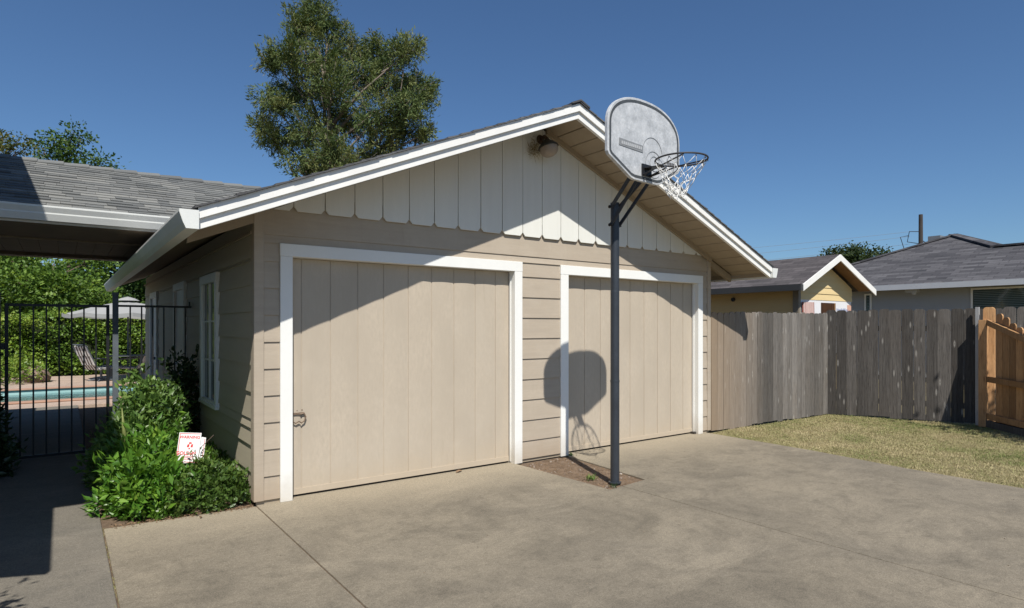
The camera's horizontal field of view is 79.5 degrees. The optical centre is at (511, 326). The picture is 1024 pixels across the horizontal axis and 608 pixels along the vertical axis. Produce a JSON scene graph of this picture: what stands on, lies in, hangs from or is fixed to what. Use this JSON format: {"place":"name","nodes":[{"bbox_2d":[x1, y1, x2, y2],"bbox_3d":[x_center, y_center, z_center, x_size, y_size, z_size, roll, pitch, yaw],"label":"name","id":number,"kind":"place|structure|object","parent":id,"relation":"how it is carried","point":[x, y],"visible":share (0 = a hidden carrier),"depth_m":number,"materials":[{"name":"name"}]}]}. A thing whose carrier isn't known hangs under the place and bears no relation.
{"place":"outdoors","nodes":[
{"label":"outdoors","id":0,"kind":"place"},
{"bbox_2d":[0,128,46,156],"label":"broadleaf tree","id":1,"kind":"object","parent":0,"point":[9,147],"visible":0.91,"depth_m":24.00,"materials":[{"name":"green plant"}]},
{"bbox_2d":[0,405,117,607],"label":"walkway","id":2,"kind":"structure","parent":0,"point":[53,552],"depth_m":4.73,"materials":[{"name":"concrete"}]},
{"bbox_2d":[0,292,0,422],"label":"gate post","id":3,"kind":"object","parent":2,"relation":"on","point":[0,340],"visible":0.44,"depth_m":6.78,"materials":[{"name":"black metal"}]},
{"bbox_2d":[0,303,111,459],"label":"metal gate","id":4,"kind":"structure","parent":3,"relation":"attached to","point":[108,369],"depth_m":7.09,"materials":[{"name":"black metal"}]},
{"bbox_2d":[0,349,28,478],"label":"shrub","id":5,"kind":"object","parent":2,"relation":"on","point":[7,456],"visible":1,"depth_m":6.41,"materials":[{"name":"green plant"}]},
{"bbox_2d":[1,399,122,409],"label":"pool deck","id":6,"kind":"structure","parent":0,"point":[91,403],"depth_m":12.34,"materials":[{"name":"concrete"}]},
{"bbox_2d":[0,255,127,317],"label":"broadleaf tree","id":7,"kind":"object","parent":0,"point":[24,281],"visible":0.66,"depth_m":22.73,"materials":[{"name":"green plant"}]},
{"bbox_2d":[1,373,144,388],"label":"pool deck","id":8,"kind":"structure","parent":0,"point":[66,380],"depth_m":17.12,"materials":[{"name":"concrete"}]},
{"bbox_2d":[1,349,55,385],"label":"shrub","id":9,"kind":"object","parent":8,"relation":"on","point":[14,363],"visible":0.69,"depth_m":16.82,"materials":[{"name":"green plant"}]},
{"bbox_2d":[21,365,50,382],"bbox_3d":[-13.299,1.351,17.206,0.692,0.554,0.698,0,0,-36],"label":"boulder","id":10,"kind":"object","parent":8,"relation":"on","point":[42,376],"visible":0.47,"depth_m":17.01,"materials":[{"name":"beige stone"}]},
{"bbox_2d":[1,383,126,404],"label":"pool coping","id":11,"kind":"object","parent":8,"relation":"on","point":[55,400],"depth_m":13.19,"materials":[{"name":"ceramic"}]},
{"bbox_2d":[1,386,132,395],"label":"pool basin","id":12,"kind":"object","parent":8,"relation":"in","point":[25,392],"depth_m":15.36,"materials":[{"name":"paint"}]},
{"bbox_2d":[1,389,132,401],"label":"pool water","id":13,"kind":"structure","parent":12,"relation":"in","point":[28,397],"depth_m":14.78,"materials":[{"name":"teal liquid"}]},
{"bbox_2d":[1,309,145,377],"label":"hedge","id":14,"kind":"object","parent":8,"relation":"on","point":[39,339],"visible":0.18,"depth_m":19.43,"materials":[{"name":"green plant"}]},
{"bbox_2d":[73,344,111,381],"bbox_3d":[-11.819,1.016,17.466,0.630,1.059,0.934,0,0,24],"label":"patio chair","id":15,"kind":"object","parent":8,"relation":"on","point":[89,361],"visible":0.74,"depth_m":17.25,"materials":[{"name":"grey metal"}]},
{"bbox_2d":[62,297,145,376],"bbox_3d":[-11.098,0.340,17.800,2.974,2.420,2.974,0,0,29],"label":"patio umbrella","id":16,"kind":"object","parent":8,"relation":"on","point":[123,312],"visible":0.56,"depth_m":16.94,"materials":[{"name":"white fabric"}]},
{"bbox_2d":[105,354,145,377],"bbox_3d":[-11.098,1.186,17.800,1.120,0.731,1.120,0,0,-36],"label":"patio table","id":17,"kind":"object","parent":8,"relation":"on","point":[126,355],"visible":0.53,"depth_m":17.72,"materials":[{"name":"grey metal"}]},
{"bbox_2d":[119,353,145,379],"bbox_3d":[-10.984,1.016,17.952,0.935,1.059,0.631,0,0,-21],"label":"patio chair","id":18,"kind":"object","parent":8,"relation":"on","point":[132,367],"visible":0.45,"depth_m":17.76,"materials":[{"name":"grey metal"}]},
{"bbox_2d":[21,115,130,272],"bbox_3d":[-18.334,-3.660,25.922,4.317,10.454,2.162,0,0,18],"label":"broadleaf tree","id":19,"kind":"object","parent":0,"point":[61,152],"visible":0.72,"depth_m":25.90,"materials":[{"name":"green plant"}]},
{"bbox_2d":[41,259,150,303],"bbox_3d":[-19.061,-1.774,29.075,7.148,6.682,7.102,0,0,-36],"label":"broadleaf tree","id":20,"kind":"object","parent":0,"point":[135,289],"visible":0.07,"depth_m":28.11,"materials":[{"name":"green plant"}]},
{"bbox_2d":[78,406,253,531],"bbox_3d":[-5.247,1.612,8.547,1.107,0.100,8.840,0,0,-36],"label":"planting bed","id":21,"kind":"object","parent":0,"point":[89,427],"visible":0.21,"depth_m":5.54,"materials":[{"name":"brown soil"}]},
{"bbox_2d":[70,390,159,490],"bbox_3d":[-3.845,1.131,6.164,0.944,0.994,1.321,0,0,-36],"label":"tall shrub","id":22,"kind":"object","parent":21,"relation":"on","point":[131,420],"visible":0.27,"depth_m":5.96,"materials":[{"name":"green plant"}]},
{"bbox_2d":[122,409,126,441],"bbox_3d":[-3.604,1.000,5.728,0.034,0.501,0.049,0,0,-14],"label":"flower spike","id":23,"kind":"object","parent":22,"relation":"on","point":[124,429],"visible":0.52,"depth_m":5.71,"materials":[{"name":"plant"}]},
{"bbox_2d":[112,292,118,417],"bbox_3d":[-4.781,0.568,7.426,0.070,1.965,0.070,0,0,-36],"label":"gate post","id":24,"kind":"object","parent":21,"relation":"on","point":[115,338],"visible":0.78,"depth_m":7.41,"materials":[{"name":"grey metal"}]},
{"bbox_2d":[119,302,191,407],"bbox_3d":[-4.437,0.580,7.678,0.789,1.800,0.028,0,0,-36],"label":"metal railing","id":25,"kind":"object","parent":24,"relation":"attached to","point":[163,307],"visible":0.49,"depth_m":7.65,"materials":[{"name":"black metal"}]},
{"bbox_2d":[78,424,204,522],"bbox_3d":[-3.128,1.232,5.286,0.983,0.815,1.060,0,0,-36],"label":"leafy shrub","id":26,"kind":"object","parent":21,"relation":"on","point":[130,475],"visible":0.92,"depth_m":5.04,"materials":[{"name":"green plant"}]},
{"bbox_2d":[91,361,197,462],"bbox_3d":[-3.997,0.992,6.772,1.062,1.249,1.480,0,0,-36],"label":"tall shrub","id":27,"kind":"object","parent":21,"relation":"on","point":[157,401],"visible":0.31,"depth_m":6.61,"materials":[{"name":"green plant"}]},
{"bbox_2d":[88,411,215,488],"bbox_3d":[-3.294,1.212,5.723,1.068,0.838,1.121,0,0,-36],"label":"leafy shrub","id":28,"kind":"object","parent":21,"relation":"on","point":[156,433],"visible":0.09,"depth_m":5.67,"materials":[{"name":"green plant"}]},
{"bbox_2d":[157,344,200,432],"bbox_3d":[-3.977,0.902,7.450,0.615,1.419,0.856,0,0,-36],"label":"dark shrub","id":29,"kind":"object","parent":21,"relation":"on","point":[187,372],"visible":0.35,"depth_m":7.38,"materials":[{"name":"green plant"}]},
{"bbox_2d":[109,504,254,528],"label":"bed litter","id":30,"kind":"object","parent":21,"relation":"on","point":[236,508],"visible":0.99,"depth_m":5.02,"materials":[{"name":"brown soil"}]},
{"bbox_2d":[177,432,205,463],"bbox_3d":[-2.907,1.265,5.581,0.241,0.613,0.082,0,0,-7],"label":"warning sign","id":31,"kind":"object","parent":21,"relation":"on","point":[189,442],"visible":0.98,"depth_m":5.58,"materials":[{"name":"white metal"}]},
{"bbox_2d":[139,454,250,519],"bbox_3d":[-2.715,1.364,5.385,1.104,0.477,0.810,0,0,-36],"label":"ground cover","id":32,"kind":"object","parent":21,"relation":"on","point":[217,478],"visible":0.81,"depth_m":5.25,"materials":[{"name":"green plant"}]},
{"bbox_2d":[186,435,213,463],"bbox_3d":[-2.804,1.138,5.532,0.236,0.314,0.124,0,0,-36],"label":"sprig","id":33,"kind":"object","parent":21,"relation":"on","point":[199,452],"visible":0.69,"depth_m":5.52,"materials":[{"name":"brown plant"}]},
{"bbox_2d":[181,436,240,492],"bbox_3d":[-3.115,1.344,6.197,0.758,0.530,1.656,0,0,-36],"label":"ground cover","id":34,"kind":"object","parent":21,"relation":"on","point":[224,457],"visible":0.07,"depth_m":6.02,"materials":[{"name":"green plant"}]},
{"bbox_2d":[104,507,364,607],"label":"driveway","id":35,"kind":"structure","parent":0,"point":[240,566],"depth_m":3.96,"materials":[{"name":"concrete"}]},
{"bbox_2d":[102,528,119,607],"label":"joint dirt","id":36,"kind":"structure","parent":35,"relation":"on","point":[111,572],"depth_m":3.92,"materials":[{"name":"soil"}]},
{"bbox_2d":[254,506,365,607],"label":"joint dirt","id":37,"kind":"structure","parent":35,"relation":"on","point":[312,558],"depth_m":4.10,"materials":[{"name":"soil"}]},
{"bbox_2d":[244,0,444,177],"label":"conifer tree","id":38,"kind":"object","parent":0,"point":[332,136],"visible":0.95,"depth_m":23.39,"materials":[{"name":"green plant"}]},
{"bbox_2d":[0,0,1023,296],"label":"sky","id":39,"kind":"structure","parent":0,"point":[815,121],"materials":[{"name":"blue"}]},
{"bbox_2d":[518,457,641,489],"bbox_3d":[0.780,1.618,6.657,0.900,0.100,1.600,0,0,-36],"label":"dirt patch","id":40,"kind":"object","parent":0,"point":[595,469],"visible":0.29,"depth_m":6.72,"materials":[{"name":"brown soil"}]},
{"bbox_2d":[525,459,628,487],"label":"gravel","id":41,"kind":"structure","parent":40,"relation":"on","point":[579,474],"depth_m":6.66,"materials":[{"name":"stone"}]},
{"bbox_2d":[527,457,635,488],"bbox_3d":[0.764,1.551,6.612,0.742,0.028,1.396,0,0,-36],"label":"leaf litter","id":42,"kind":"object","parent":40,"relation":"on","point":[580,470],"visible":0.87,"depth_m":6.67,"materials":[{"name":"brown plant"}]},
{"bbox_2d":[585,473,596,480],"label":"weed","id":43,"kind":"object","parent":40,"relation":"on","point":[590,477],"visible":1,"depth_m":6.27,"materials":[{"name":"green plant"}]},
{"bbox_2d":[605,97,708,485],"bbox_3d":[1.353,-0.268,5.800,0.907,3.735,0.932,0,0,11],"label":"basketball hoop","id":44,"kind":"object","parent":40,"relation":"on","point":[641,141],"visible":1,"depth_m":5.88,"materials":[{"name":"grey metal"}]},
{"bbox_2d":[251,462,1023,607],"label":"driveway","id":45,"kind":"structure","parent":0,"point":[388,552],"depth_m":4.21,"materials":[{"name":"concrete"}]},
{"bbox_2d":[566,433,1023,600],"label":"driveway","id":46,"kind":"structure","parent":0,"point":[957,529],"depth_m":5.53,"materials":[{"name":"concrete"}]},
{"bbox_2d":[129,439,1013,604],"bbox_3d":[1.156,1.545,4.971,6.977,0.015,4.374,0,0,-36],"label":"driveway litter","id":47,"kind":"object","parent":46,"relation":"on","point":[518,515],"visible":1,"depth_m":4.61,"materials":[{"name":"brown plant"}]},
{"bbox_2d":[708,405,1023,487],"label":"lawn","id":48,"kind":"structure","parent":0,"point":[1003,474],"depth_m":8.27,"materials":[{"name":"green plant"}]},
{"bbox_2d":[104,99,777,505],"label":"garage","id":49,"kind":"structure","parent":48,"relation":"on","point":[436,307],"depth_m":6.62,"materials":[{"name":"grey shingle"},{"name":"beige paint"},{"name":"white paint"}]},
{"bbox_2d":[0,154,260,261],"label":"breezeway","id":50,"kind":"object","parent":49,"relation":"attached to","point":[55,209],"visible":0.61,"depth_m":7.42,"materials":[{"name":"grey"}]},
{"bbox_2d":[150,291,158,386],"bbox_3d":[-6.442,0.468,11.055,0.080,2.164,0.986,0,0,-36],"label":"window","id":51,"kind":"structure","parent":49,"relation":"in","point":[154,296],"depth_m":10.74,"materials":[{"name":"white paint"}]},
{"bbox_2d":[173,281,186,404],"bbox_3d":[-4.685,0.468,8.648,0.080,2.164,0.986,0,0,-36],"label":"window","id":52,"kind":"structure","parent":49,"relation":"in","point":[179,289],"depth_m":8.71,"materials":[{"name":"white paint"}]},
{"bbox_2d":[198,272,219,409],"bbox_3d":[-3.401,0.149,6.911,0.055,1.466,0.980,0,0,-36],"label":"window","id":53,"kind":"structure","parent":49,"relation":"in","point":[209,284],"depth_m":6.89,"materials":[{"name":"white paint"}]},
{"bbox_2d":[293,258,508,494],"bbox_3d":[-1.030,0.444,6.307,2.452,2.168,0.070,0,0,-36],"label":"garage door","id":54,"kind":"structure","parent":49,"relation":"in","point":[400,371],"depth_m":6.19,"materials":[{"name":"beige paint"}]},
{"bbox_2d":[527,137,542,161],"bbox_3d":[0.260,-2.030,7.043,0.292,0.347,0.194,0,0,-36],"label":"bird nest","id":55,"kind":"object","parent":49,"relation":"in","point":[534,148],"visible":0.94,"depth_m":7.03,"materials":[{"name":"brown plant"}]},
{"bbox_2d":[537,135,558,157],"bbox_3d":[0.403,-2.078,7.028,0.236,0.293,0.271,0,0,-36],"label":"floodlight","id":56,"kind":"object","parent":49,"relation":"attached to","point":[548,147],"visible":1,"depth_m":6.95,"materials":[{"name":"brown metal"}]},
{"bbox_2d":[569,276,691,450],"bbox_3d":[1.610,0.444,8.248,2.475,2.168,0.048,0,0,-36],"label":"garage door","id":57,"kind":"structure","parent":49,"relation":"in","point":[655,318],"depth_m":8.23,"materials":[{"name":"beige paint"}]},
{"bbox_2d":[709,312,827,430],"bbox_3d":[4.244,0.652,10.064,3.311,1.796,0.158,0,0,-35],"label":"wooden fence","id":58,"kind":"object","parent":48,"relation":"on","point":[766,367],"visible":0.98,"depth_m":9.85,"materials":[{"name":"grey wood"}]},
{"bbox_2d":[826,307,1023,422],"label":"wooden fence","id":59,"kind":"object","parent":48,"relation":"on","point":[938,383],"visible":0.85,"depth_m":10.28,"materials":[{"name":"grey wood"}]},
{"bbox_2d":[975,307,979,424],"bbox_3d":[7.326,0.620,9.693,0.045,1.860,0.045,0,0,-36],"label":"metal fence post","id":60,"kind":"object","parent":48,"relation":"on","point":[977,313],"visible":0.79,"depth_m":9.69,"materials":[{"name":"grey metal"}]},
{"bbox_2d":[978,307,1023,436],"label":"cedar fence panel","id":61,"kind":"object","parent":48,"relation":"on","point":[1000,372],"visible":1,"depth_m":9.24,"materials":[{"name":"brown wood"}]},
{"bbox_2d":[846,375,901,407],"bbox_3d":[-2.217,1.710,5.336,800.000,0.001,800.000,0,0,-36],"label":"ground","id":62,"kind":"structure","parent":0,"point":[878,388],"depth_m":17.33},
{"bbox_2d":[711,254,875,313],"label":"yellow house","id":63,"kind":"structure","parent":62,"relation":"on","point":[819,284],"depth_m":14.95,"materials":[{"name":"beige"}]},
{"bbox_2d":[817,240,893,263],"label":"broadleaf tree","id":64,"kind":"object","parent":62,"relation":"on","point":[852,254],"visible":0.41,"depth_m":41.54,"materials":[{"name":"green plant"}]},
{"bbox_2d":[900,214,924,247],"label":"utility pole","id":65,"kind":"object","parent":62,"relation":"on","point":[920,236],"visible":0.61,"depth_m":44.90,"materials":[{"name":"brown wood"}]},
{"bbox_2d":[755,232,903,247],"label":"power line","id":66,"kind":"object","parent":65,"relation":"attached to","point":[827,240],"visible":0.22,"depth_m":46.62,"materials":[{"name":"grey metal"}]},
{"bbox_2d":[766,236,909,252],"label":"power line","id":67,"kind":"object","parent":65,"relation":"attached to","point":[833,245],"visible":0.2,"depth_m":46.51,"materials":[{"name":"grey metal"}]},
{"bbox_2d":[851,233,1023,375],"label":"grey house","id":68,"kind":"structure","parent":62,"relation":"on","point":[950,272],"depth_m":18.96,"materials":[{"name":"grey"}]},
{"bbox_2d":[864,294,871,311],"bbox_3d":[11.674,-0.390,20.194,0.040,1.380,0.220,0,0,-36],"label":"window","id":69,"kind":"structure","parent":68,"relation":"in","point":[867,297],"depth_m":20.21,"materials":[{"name":"white paint"}]},
{"bbox_2d":[971,286,1023,323],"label":"window","id":70,"kind":"structure","parent":68,"relation":"in","point":[1012,296],"depth_m":17.38,"materials":[{"name":"grey glass"}]}
]}

